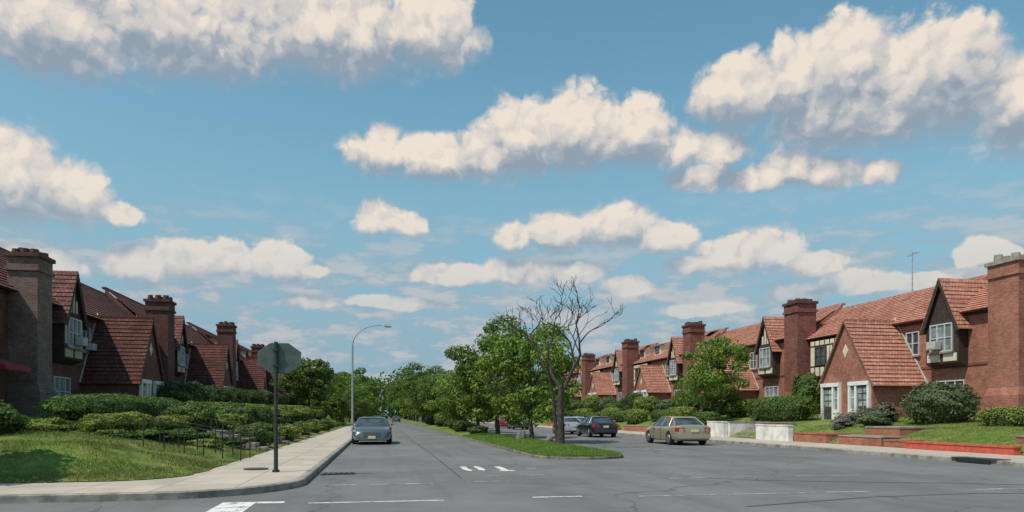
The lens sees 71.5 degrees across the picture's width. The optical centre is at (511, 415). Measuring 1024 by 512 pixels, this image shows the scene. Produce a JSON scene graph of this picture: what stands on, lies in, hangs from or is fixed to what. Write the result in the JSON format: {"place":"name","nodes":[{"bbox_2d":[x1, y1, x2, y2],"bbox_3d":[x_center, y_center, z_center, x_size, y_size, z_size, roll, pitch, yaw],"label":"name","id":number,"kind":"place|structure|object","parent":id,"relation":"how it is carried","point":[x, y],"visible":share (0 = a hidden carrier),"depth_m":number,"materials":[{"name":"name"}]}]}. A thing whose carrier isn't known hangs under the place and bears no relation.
{"place":"outdoors","nodes":[
{"label":"outdoors","id":0,"kind":"place"},
{"bbox_2d":[0,423,355,493],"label":"pavement","id":1,"kind":"structure","parent":0,"point":[297,459],"depth_m":16.61,"materials":[{"name":"concrete"}]},
{"bbox_2d":[257,342,300,471],"bbox_3d":[-5.966,-0.190,18.221,1.080,3.380,0.197,0,0,-10],"label":"stop sign","id":2,"kind":"object","parent":1,"relation":"on","point":[275,358],"visible":1,"depth_m":18.23,"materials":[{"name":"metal"}]},
{"bbox_2d":[337,391,364,421],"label":"street tree","id":3,"kind":"object","parent":1,"relation":"on","point":[347,397],"visible":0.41,"depth_m":124.50,"materials":[{"name":"green plant"}]},
{"bbox_2d":[353,367,378,407],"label":"street tree","id":4,"kind":"object","parent":1,"relation":"on","point":[370,381],"visible":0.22,"depth_m":252.85,"materials":[{"name":"green plant"}]},
{"bbox_2d":[351,324,391,431],"bbox_3d":[-12.035,-3.180,60.826,3.459,9.260,0.315,0,0,-10],"label":"street lamp","id":5,"kind":"object","parent":1,"relation":"on","point":[352,386],"visible":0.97,"depth_m":60.51,"materials":[{"name":"metal"}]},
{"bbox_2d":[0,415,365,482],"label":"lawn terrain","id":6,"kind":"structure","parent":0,"point":[49,460],"depth_m":17.76,"materials":[{"name":"green plant"}]},
{"bbox_2d":[0,273,30,403],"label":"row house","id":7,"kind":"structure","parent":6,"relation":"on","point":[5,364],"depth_m":32.84,"materials":[{"name":"brick"}]},
{"bbox_2d":[0,405,30,433],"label":"bush","id":8,"kind":"object","parent":6,"relation":"on","point":[11,419],"visible":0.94,"depth_m":19.53,"materials":[{"name":"green plant"}]},
{"bbox_2d":[15,416,88,432],"bbox_3d":[-13.692,0.346,20.820,1.607,0.669,2.157,0,0,27],"label":"bush","id":9,"kind":"object","parent":6,"relation":"on","point":[53,424],"visible":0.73,"depth_m":20.55,"materials":[{"name":"green plant"}]},
{"bbox_2d":[0,247,164,415],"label":"row house","id":10,"kind":"structure","parent":6,"relation":"on","point":[69,333],"depth_m":38.53,"materials":[{"name":"brick"}]},
{"bbox_2d":[53,376,70,397],"bbox_3d":[-24.597,-1.300,38.878,0.090,1.600,2.000,0,0,-10],"label":"window","id":11,"kind":"structure","parent":10,"relation":"in","point":[62,385],"depth_m":38.98,"materials":[{"name":"paint"}]},
{"bbox_2d":[67,317,83,350],"bbox_3d":[-23.950,-4.450,38.997,0.160,1.700,1.800,0,0,-10],"label":"window","id":12,"kind":"structure","parent":10,"relation":"in","point":[74,329],"depth_m":38.76,"materials":[{"name":"paint"}]},
{"bbox_2d":[33,393,184,424],"bbox_3d":[-17.088,-0.146,31.922,2.671,1.592,15.938,0,0,-10],"label":"hedge","id":13,"kind":"object","parent":6,"relation":"on","point":[76,407],"visible":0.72,"depth_m":26.56,"materials":[{"name":"green plant"}]},
{"bbox_2d":[85,429,147,438],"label":"bush","id":14,"kind":"object","parent":6,"relation":"on","point":[123,433],"visible":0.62,"depth_m":21.46,"materials":[{"name":"green plant"}]},
{"bbox_2d":[78,411,156,431],"bbox_3d":[-13.591,0.313,24.747,1.660,0.927,5.596,0,0,-10],"label":"hedge","id":15,"kind":"object","parent":6,"relation":"on","point":[131,420],"visible":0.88,"depth_m":23.37,"materials":[{"name":"green plant"}]},
{"bbox_2d":[129,428,194,439],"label":"bush","id":16,"kind":"object","parent":6,"relation":"on","point":[169,434],"visible":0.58,"depth_m":23.37,"materials":[{"name":"green plant"}]},
{"bbox_2d":[102,287,233,388],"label":"row house","id":17,"kind":"structure","parent":6,"relation":"on","point":[187,352],"depth_m":59.73,"materials":[{"name":"brick"}]},
{"bbox_2d":[151,414,193,429],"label":"hedge","id":18,"kind":"object","parent":6,"relation":"on","point":[178,418],"visible":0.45,"depth_m":28.51,"materials":[{"name":"green plant"}]},
{"bbox_2d":[152,380,209,402],"bbox_3d":[-21.426,-0.958,45.943,3.592,2.651,3.609,0,0,-10],"label":"bush","id":19,"kind":"object","parent":6,"relation":"on","point":[174,394],"visible":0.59,"depth_m":45.06,"materials":[{"name":"green plant"}]},
{"bbox_2d":[163,380,209,403],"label":"bush","id":20,"kind":"object","parent":6,"relation":"on","point":[176,384],"visible":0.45,"depth_m":45.35,"materials":[{"name":"green plant"}]},
{"bbox_2d":[158,400,218,431],"bbox_3d":[-13.855,0.185,30.670,2.394,1.700,2.415,0,0,-10],"label":"bush","id":21,"kind":"object","parent":6,"relation":"on","point":[200,412],"visible":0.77,"depth_m":30.10,"materials":[{"name":"green plant"}]},
{"bbox_2d":[168,428,214,441],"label":"bush","id":22,"kind":"object","parent":6,"relation":"on","point":[200,435],"visible":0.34,"depth_m":25.31,"materials":[{"name":"green plant"}]},
{"bbox_2d":[143,418,240,460],"bbox_3d":[-9.758,0.804,21.820,2.828,1.462,0.035,0,0,-37],"label":"garden railing","id":23,"kind":"object","parent":6,"relation":"on","point":[222,432],"visible":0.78,"depth_m":21.64,"materials":[{"name":"metal"}]},
{"bbox_2d":[159,418,249,457],"bbox_3d":[-10.048,0.807,23.393,2.828,1.456,0.035,0,0,-37],"label":"garden railing","id":24,"kind":"object","parent":6,"relation":"on","point":[197,434],"visible":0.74,"depth_m":23.21,"materials":[{"name":"metal"}]},
{"bbox_2d":[186,438,224,447],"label":"bush","id":25,"kind":"object","parent":6,"relation":"on","point":[210,443],"visible":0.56,"depth_m":24.72,"materials":[{"name":"green plant"}]},
{"bbox_2d":[203,387,225,402],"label":"bush","id":26,"kind":"object","parent":6,"relation":"on","point":[214,396],"visible":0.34,"depth_m":49.00,"materials":[{"name":"green plant"}]},
{"bbox_2d":[199,384,234,402],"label":"bush","id":27,"kind":"object","parent":6,"relation":"on","point":[220,390],"visible":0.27,"depth_m":53.37,"materials":[{"name":"green plant"}]},
{"bbox_2d":[186,321,269,392],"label":"row house","id":28,"kind":"structure","parent":6,"relation":"on","point":[249,373],"depth_m":84.01,"materials":[{"name":"brick"}]},
{"bbox_2d":[212,413,247,430],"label":"bush","id":29,"kind":"object","parent":6,"relation":"on","point":[235,418],"visible":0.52,"depth_m":33.96,"materials":[{"name":"green plant"}]},
{"bbox_2d":[223,436,248,448],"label":"bush","id":30,"kind":"object","parent":6,"relation":"on","point":[227,441],"visible":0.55,"depth_m":27.35,"materials":[{"name":"green plant"}]},
{"bbox_2d":[225,385,250,402],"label":"bush","id":31,"kind":"object","parent":6,"relation":"on","point":[240,396],"visible":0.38,"depth_m":61.04,"materials":[{"name":"green plant"}]},
{"bbox_2d":[207,430,268,449],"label":"garden steps","id":32,"kind":"structure","parent":6,"relation":"on","point":[252,445],"depth_m":28.50,"materials":[{"name":"concrete"}]},
{"bbox_2d":[216,401,263,424],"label":"bush","id":33,"kind":"object","parent":6,"relation":"on","point":[250,412],"visible":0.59,"depth_m":37.85,"materials":[{"name":"green plant"}]},
{"bbox_2d":[238,388,268,404],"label":"bush","id":34,"kind":"object","parent":6,"relation":"on","point":[257,397],"visible":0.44,"depth_m":69.34,"materials":[{"name":"green plant"}]},
{"bbox_2d":[234,425,273,445],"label":"bush","id":35,"kind":"object","parent":6,"relation":"on","point":[264,436],"visible":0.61,"depth_m":30.14,"materials":[{"name":"green plant"}]},
{"bbox_2d":[247,422,273,442],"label":"bush","id":36,"kind":"object","parent":6,"relation":"on","point":[267,427],"visible":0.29,"depth_m":34.09,"materials":[{"name":"green plant"}]},
{"bbox_2d":[239,344,288,393],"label":"row house","id":37,"kind":"structure","parent":6,"relation":"on","point":[254,350],"depth_m":104.33,"materials":[{"name":"brick"}]},
{"bbox_2d":[269,424,297,440],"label":"bush","id":38,"kind":"object","parent":6,"relation":"on","point":[287,430],"visible":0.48,"depth_m":37.82,"materials":[{"name":"green plant"}]},
{"bbox_2d":[269,356,341,405],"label":"avenue tree","id":39,"kind":"object","parent":6,"relation":"on","point":[311,383],"visible":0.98,"depth_m":93.95,"materials":[{"name":"green plant"}]},
{"bbox_2d":[304,384,341,408],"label":"street tree","id":40,"kind":"object","parent":6,"relation":"on","point":[318,403],"visible":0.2,"depth_m":108.27,"materials":[{"name":"green plant"}]},
{"bbox_2d":[321,396,354,418],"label":"avenue tree","id":41,"kind":"object","parent":6,"relation":"on","point":[332,409],"visible":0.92,"depth_m":104.22,"materials":[{"name":"green plant"}]},
{"bbox_2d":[330,372,367,392],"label":"street tree","id":42,"kind":"object","parent":6,"relation":"on","point":[346,380],"visible":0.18,"depth_m":193.21,"materials":[{"name":"green plant"}]},
{"bbox_2d":[343,383,382,418],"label":"street tree","id":43,"kind":"object","parent":6,"relation":"on","point":[372,398],"visible":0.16,"depth_m":192.15,"materials":[{"name":"green plant"}]},
{"bbox_2d":[0,417,1023,511],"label":"road","id":44,"kind":"structure","parent":0,"point":[640,474],"depth_m":16.93,"materials":[{"name":"grey asphalt"}]},
{"bbox_2d":[0,438,351,503],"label":"kerb","id":45,"kind":"structure","parent":44,"relation":"on","point":[307,476],"depth_m":13.47,"materials":[{"name":"concrete"}]},
{"bbox_2d":[206,501,284,511],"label":"stop line marking","id":46,"kind":"object","parent":44,"relation":"on","point":[233,507],"visible":1,"depth_m":12.44,"materials":[{"name":"paint"}]},
{"bbox_2d":[350,417,393,443],"bbox_3d":[-8.018,0.841,40.815,2.454,1.509,5.042,0,0,-10],"label":"parked car","id":47,"kind":"object","parent":44,"relation":"on","point":[372,428],"visible":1,"depth_m":38.93,"materials":[{"name":"blue metal"}]},
{"bbox_2d":[389,417,622,459],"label":"kerb","id":48,"kind":"structure","parent":44,"relation":"on","point":[560,458],"depth_m":26.62,"materials":[{"name":"concrete"}]},
{"bbox_2d":[552,417,580,432],"bbox_3d":[4.771,0.856,61.384,2.080,1.479,4.895,0,0,-10],"label":"parked car","id":49,"kind":"object","parent":44,"relation":"on","point":[571,423],"visible":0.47,"depth_m":59.17,"materials":[{"name":"silver metal"}]},
{"bbox_2d":[576,416,617,436],"bbox_3d":[6.272,0.819,53.222,2.330,1.553,5.140,0,0,-10],"label":"parked car","id":50,"kind":"object","parent":44,"relation":"on","point":[589,426],"visible":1,"depth_m":51.37,"materials":[{"name":"black paint"}]},
{"bbox_2d":[645,416,710,444],"bbox_3d":[9.176,0.819,39.928,2.413,1.553,5.189,0,0,-10],"label":"parked car","id":51,"kind":"object","parent":44,"relation":"on","point":[669,430],"visible":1,"depth_m":38.25,"materials":[{"name":"beige paint"}]},
{"bbox_2d":[346,475,1023,495],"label":"crosswalk marking","id":52,"kind":"object","parent":44,"relation":"on","point":[679,495],"visible":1,"depth_m":15.50,"materials":[{"name":"paint"}]},
{"bbox_2d":[400,430,1023,506],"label":"tar seam","id":53,"kind":"object","parent":44,"relation":"on","point":[818,481],"visible":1,"depth_m":14.52,"materials":[{"name":"black asphalt"}]},
{"bbox_2d":[472,422,1023,466],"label":"kerb","id":54,"kind":"structure","parent":44,"relation":"on","point":[946,458],"depth_m":29.39,"materials":[{"name":"concrete"}]},
{"bbox_2d":[951,456,1009,463],"bbox_3d":[15.606,1.495,23.716,0.620,0.140,1.800,0,0,-10],"label":"catch basin","id":55,"kind":"object","parent":54,"relation":"in","point":[973,459],"visible":0.96,"depth_m":23.52,"materials":[{"name":"metal"}]},
{"bbox_2d":[0,0,1023,415],"label":"sky","id":56,"kind":"structure","parent":0,"point":[307,175],"materials":[{"name":"blue"}]},
{"bbox_2d":[421,410,1023,454],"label":"lawn terrain","id":57,"kind":"structure","parent":0,"point":[804,425],"depth_m":33.99,"materials":[{"name":"green plant"}]},
{"bbox_2d":[561,353,610,400],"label":"row house","id":58,"kind":"structure","parent":57,"relation":"on","point":[582,376],"depth_m":110.24,"materials":[{"name":"brick"}]},
{"bbox_2d":[582,394,599,411],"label":"bush","id":59,"kind":"object","parent":57,"relation":"on","point":[588,401],"visible":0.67,"depth_m":95.03,"materials":[{"name":"green plant"}]},
{"bbox_2d":[587,338,658,401],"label":"row house","id":60,"kind":"structure","parent":57,"relation":"on","point":[613,375],"depth_m":96.54,"materials":[{"name":"brick"}]},
{"bbox_2d":[620,391,642,409],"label":"bush","id":61,"kind":"object","parent":57,"relation":"on","point":[627,401],"visible":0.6,"depth_m":80.66,"materials":[{"name":"green plant"}]},
{"bbox_2d":[623,408,649,423],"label":"hedge","id":62,"kind":"object","parent":57,"relation":"on","point":[633,416],"visible":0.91,"depth_m":68.92,"materials":[{"name":"green plant"}]},
{"bbox_2d":[633,396,659,413],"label":"bush","id":63,"kind":"object","parent":57,"relation":"on","point":[647,403],"visible":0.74,"depth_m":75.26,"materials":[{"name":"green plant"}]},
{"bbox_2d":[648,409,669,421],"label":"hedge","id":64,"kind":"object","parent":57,"relation":"on","point":[655,415],"visible":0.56,"depth_m":65.29,"materials":[{"name":"green plant"}]},
{"bbox_2d":[633,321,728,400],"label":"row house","id":65,"kind":"structure","parent":57,"relation":"on","point":[659,369],"depth_m":79.58,"materials":[{"name":"brick"}]},
{"bbox_2d":[666,406,698,415],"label":"hedge","id":66,"kind":"object","parent":57,"relation":"on","point":[679,411],"visible":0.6,"depth_m":59.51,"materials":[{"name":"green plant"}]},
{"bbox_2d":[668,389,700,410],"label":"bush","id":67,"kind":"object","parent":57,"relation":"on","point":[696,405],"visible":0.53,"depth_m":65.72,"materials":[{"name":"green plant"}]},
{"bbox_2d":[687,411,723,425],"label":"hedge","id":68,"kind":"object","parent":57,"relation":"on","point":[704,417],"visible":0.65,"depth_m":54.09,"materials":[{"name":"green plant"}]},
{"bbox_2d":[697,393,727,414],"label":"bush","id":69,"kind":"object","parent":57,"relation":"on","point":[707,407],"visible":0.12,"depth_m":60.72,"materials":[{"name":"green plant"}]},
{"bbox_2d":[673,336,752,410],"bbox_3d":[15.592,-2.650,55.898,5.815,7.223,6.442,0,0,10],"label":"garden tree","id":70,"kind":"object","parent":57,"relation":"on","point":[713,379],"visible":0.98,"depth_m":54.74,"materials":[{"name":"green plant"}]},
{"bbox_2d":[718,397,752,417],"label":"bush","id":71,"kind":"object","parent":57,"relation":"on","point":[735,408],"visible":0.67,"depth_m":55.68,"materials":[{"name":"green plant"}]},
{"bbox_2d":[699,298,845,409],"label":"row house","id":72,"kind":"structure","parent":57,"relation":"on","point":[779,356],"depth_m":57.93,"materials":[{"name":"brick"}]},
{"bbox_2d":[758,347,770,368],"bbox_3d":[20.959,-4.750,59.043,0.160,1.700,1.800,0,0,-10],"label":"window","id":73,"kind":"structure","parent":72,"relation":"in","point":[764,353],"depth_m":59.02,"materials":[{"name":"glass"}]},
{"bbox_2d":[746,394,819,421],"bbox_3d":[18.564,-0.393,49.307,2.336,2.029,7.392,0,0,-10],"label":"hedge","id":74,"kind":"object","parent":57,"relation":"on","point":[787,408],"visible":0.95,"depth_m":47.50,"materials":[{"name":"green plant"}]},
{"bbox_2d":[791,372,820,411],"bbox_3d":[21.523,-1.406,51.541,2.396,3.502,2.382,0,0,-10],"label":"bush","id":75,"kind":"object","parent":57,"relation":"on","point":[806,384],"visible":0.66,"depth_m":50.74,"materials":[{"name":"green plant"}]},
{"bbox_2d":[829,418,857,429],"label":"bush","id":76,"kind":"object","parent":57,"relation":"on","point":[840,423],"visible":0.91,"depth_m":39.16,"materials":[{"name":"plant"}]},
{"bbox_2d":[833,410,861,423],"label":"bush","id":77,"kind":"object","parent":57,"relation":"on","point":[852,416],"visible":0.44,"depth_m":40.39,"materials":[{"name":"green plant"}]},
{"bbox_2d":[856,412,894,425],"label":"bush","id":78,"kind":"object","parent":57,"relation":"on","point":[874,419],"visible":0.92,"depth_m":37.62,"materials":[{"name":"green plant"}]},
{"bbox_2d":[850,401,902,422],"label":"bush","id":79,"kind":"object","parent":57,"relation":"on","point":[893,414],"visible":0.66,"depth_m":39.14,"materials":[{"name":"green plant"}]},
{"bbox_2d":[865,426,937,435],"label":"garden wall","id":80,"kind":"structure","parent":57,"relation":"on","point":[891,430],"depth_m":34.07,"materials":[{"name":"brick"}]},
{"bbox_2d":[806,252,1023,419],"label":"row house","id":81,"kind":"structure","parent":57,"relation":"on","point":[894,349],"depth_m":41.50,"materials":[{"name":"brick"}]},
{"bbox_2d":[814,346,825,365],"bbox_3d":[22.526,-4.335,51.937,0.090,1.370,1.308,0,0,-10],"label":"window","id":82,"kind":"structure","parent":81,"relation":"in","point":[820,352],"depth_m":51.91,"materials":[{"name":"black glass"}]},
{"bbox_2d":[906,331,920,356],"bbox_3d":[24.460,-4.325,43.454,0.160,1.550,1.254,0,0,-10],"label":"window","id":83,"kind":"structure","parent":81,"relation":"in","point":[913,338],"depth_m":43.36,"materials":[{"name":"paint"}]},
{"bbox_2d":[927,322,953,354],"bbox_3d":[24.380,-4.350,40.455,0.160,1.700,1.800,0,0,-10],"label":"window","id":84,"kind":"structure","parent":81,"relation":"in","point":[943,332],"depth_m":40.33,"materials":[{"name":"paint"}]},
{"bbox_2d":[899,380,984,424],"bbox_3d":[21.861,-0.522,36.394,3.614,2.566,3.426,0,0,-10],"label":"bush","id":85,"kind":"object","parent":57,"relation":"on","point":[940,403],"visible":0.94,"depth_m":35.51,"materials":[{"name":"green plant"}]},
{"bbox_2d":[975,406,1023,426],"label":"hedge","id":86,"kind":"object","parent":57,"relation":"on","point":[1005,416],"visible":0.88,"depth_m":31.20,"materials":[{"name":"green plant"}]},
{"bbox_2d":[469,421,1023,461],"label":"pavement","id":87,"kind":"structure","parent":0,"point":[1017,458],"depth_m":31.11,"materials":[{"name":"concrete"}]},
{"bbox_2d":[707,421,727,436],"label":"garden wall","id":88,"kind":"structure","parent":87,"relation":"on","point":[719,428],"depth_m":48.23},
{"bbox_2d":[727,421,763,436],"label":"garden wall","id":89,"kind":"structure","parent":87,"relation":"on","point":[734,427],"depth_m":47.42,"materials":[{"name":"concrete"}]},
{"bbox_2d":[732,422,796,438],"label":"garden steps","id":90,"kind":"structure","parent":87,"relation":"on","point":[752,428],"depth_m":46.25,"materials":[{"name":"concrete"}]},
{"bbox_2d":[755,424,793,440],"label":"garden wall","id":91,"kind":"structure","parent":87,"relation":"on","point":[774,432],"depth_m":41.36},
{"bbox_2d":[793,432,853,442],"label":"garden wall","id":92,"kind":"structure","parent":87,"relation":"on","point":[820,437],"depth_m":37.62,"materials":[{"name":"brick"}]},
{"bbox_2d":[838,435,907,446],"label":"garden wall","id":93,"kind":"structure","parent":87,"relation":"on","point":[870,440],"depth_m":34.01,"materials":[{"name":"brick"}]},
{"bbox_2d":[883,439,924,447],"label":"garden wall","id":94,"kind":"structure","parent":87,"relation":"on","point":[897,443],"depth_m":31.92,"materials":[{"name":"brick"}]},
{"bbox_2d":[905,441,1021,454],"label":"garden wall","id":95,"kind":"structure","parent":87,"relation":"on","point":[978,448],"depth_m":27.80,"materials":[{"name":"red brick"}]},
{"bbox_2d":[802,420,1023,445],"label":"grass","id":96,"kind":"structure","parent":0,"point":[957,427],"depth_m":32.24,"materials":[{"name":"green plant"}]},
{"label":"median base","id":97,"kind":"structure","parent":0,"visible":0},
{"bbox_2d":[400,418,609,456],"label":"median grass","id":98,"kind":"structure","parent":97,"relation":"on","point":[450,430],"depth_m":61.57,"materials":[{"name":"green plant"}]},
{"bbox_2d":[397,362,426,420],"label":"street tree","id":99,"kind":"object","parent":98,"relation":"on","point":[417,367],"visible":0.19,"depth_m":161.51,"materials":[{"name":"green plant"}]},
{"bbox_2d":[397,372,441,424],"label":"avenue tree","id":100,"kind":"object","parent":98,"relation":"on","point":[409,385],"visible":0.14,"depth_m":95.90,"materials":[{"name":"green plant"}]},
{"bbox_2d":[409,365,446,413],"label":"street tree","id":101,"kind":"object","parent":98,"relation":"on","point":[439,370],"visible":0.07,"depth_m":109.16,"materials":[{"name":"green plant"}]},
{"bbox_2d":[417,370,454,412],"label":"street tree","id":102,"kind":"object","parent":98,"relation":"on","point":[425,395],"visible":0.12,"depth_m":83.95,"materials":[{"name":"green plant"}]},
{"bbox_2d":[422,369,470,422],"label":"street tree","id":103,"kind":"object","parent":98,"relation":"on","point":[440,415],"visible":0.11,"depth_m":72.76,"materials":[{"name":"green plant"}]},
{"bbox_2d":[435,363,469,421],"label":"street tree","id":104,"kind":"object","parent":98,"relation":"on","point":[458,417],"visible":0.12,"depth_m":65.16,"materials":[{"name":"green plant"}]},
{"bbox_2d":[452,421,475,431],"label":"bush","id":105,"kind":"object","parent":98,"relation":"on","point":[459,426],"visible":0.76,"depth_m":59.37,"materials":[{"name":"green plant"}]},
{"bbox_2d":[436,352,514,425],"bbox_3d":[-2.791,-1.660,56.541,6.255,6.742,7.098,0,0,-10],"label":"street tree","id":106,"kind":"object","parent":98,"relation":"on","point":[479,415],"visible":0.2,"depth_m":56.42,"materials":[{"name":"green plant"}]},
{"bbox_2d":[444,314,543,433],"bbox_3d":[-1.566,-2.650,49.709,6.756,8.722,7.422,0,0,-10],"label":"street tree","id":107,"kind":"object","parent":98,"relation":"on","point":[474,399],"visible":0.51,"depth_m":48.00,"materials":[{"name":"green plant"}]},
{"bbox_2d":[458,319,584,438],"bbox_3d":[0.644,-1.989,41.080,7.259,7.396,6.460,0,0,-10],"label":"street tree","id":108,"kind":"object","parent":98,"relation":"on","point":[560,360],"visible":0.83,"depth_m":40.47,"materials":[{"name":"green plant"}]},
{"bbox_2d":[492,274,624,443],"bbox_3d":[2.039,-2.448,33.593,5.502,8.196,5.307,0,0,-10],"label":"bare tree","id":109,"kind":"object","parent":98,"relation":"on","point":[559,431],"visible":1,"depth_m":33.22,"materials":[{"name":"grey plant"}]},
{"bbox_2d":[462,432,622,456],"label":"grass","id":110,"kind":"structure","parent":97,"relation":"on","point":[527,441],"depth_m":29.80,"materials":[{"name":"green plant"}]},
{"label":"ground","id":111,"kind":"structure","parent":0,"visible":0},
{"bbox_2d":[313,363,450,418],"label":"wood","id":112,"kind":"object","parent":111,"relation":"on","point":[383,385],"visible":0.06,"depth_m":346.07,"materials":[{"name":"green plant"}]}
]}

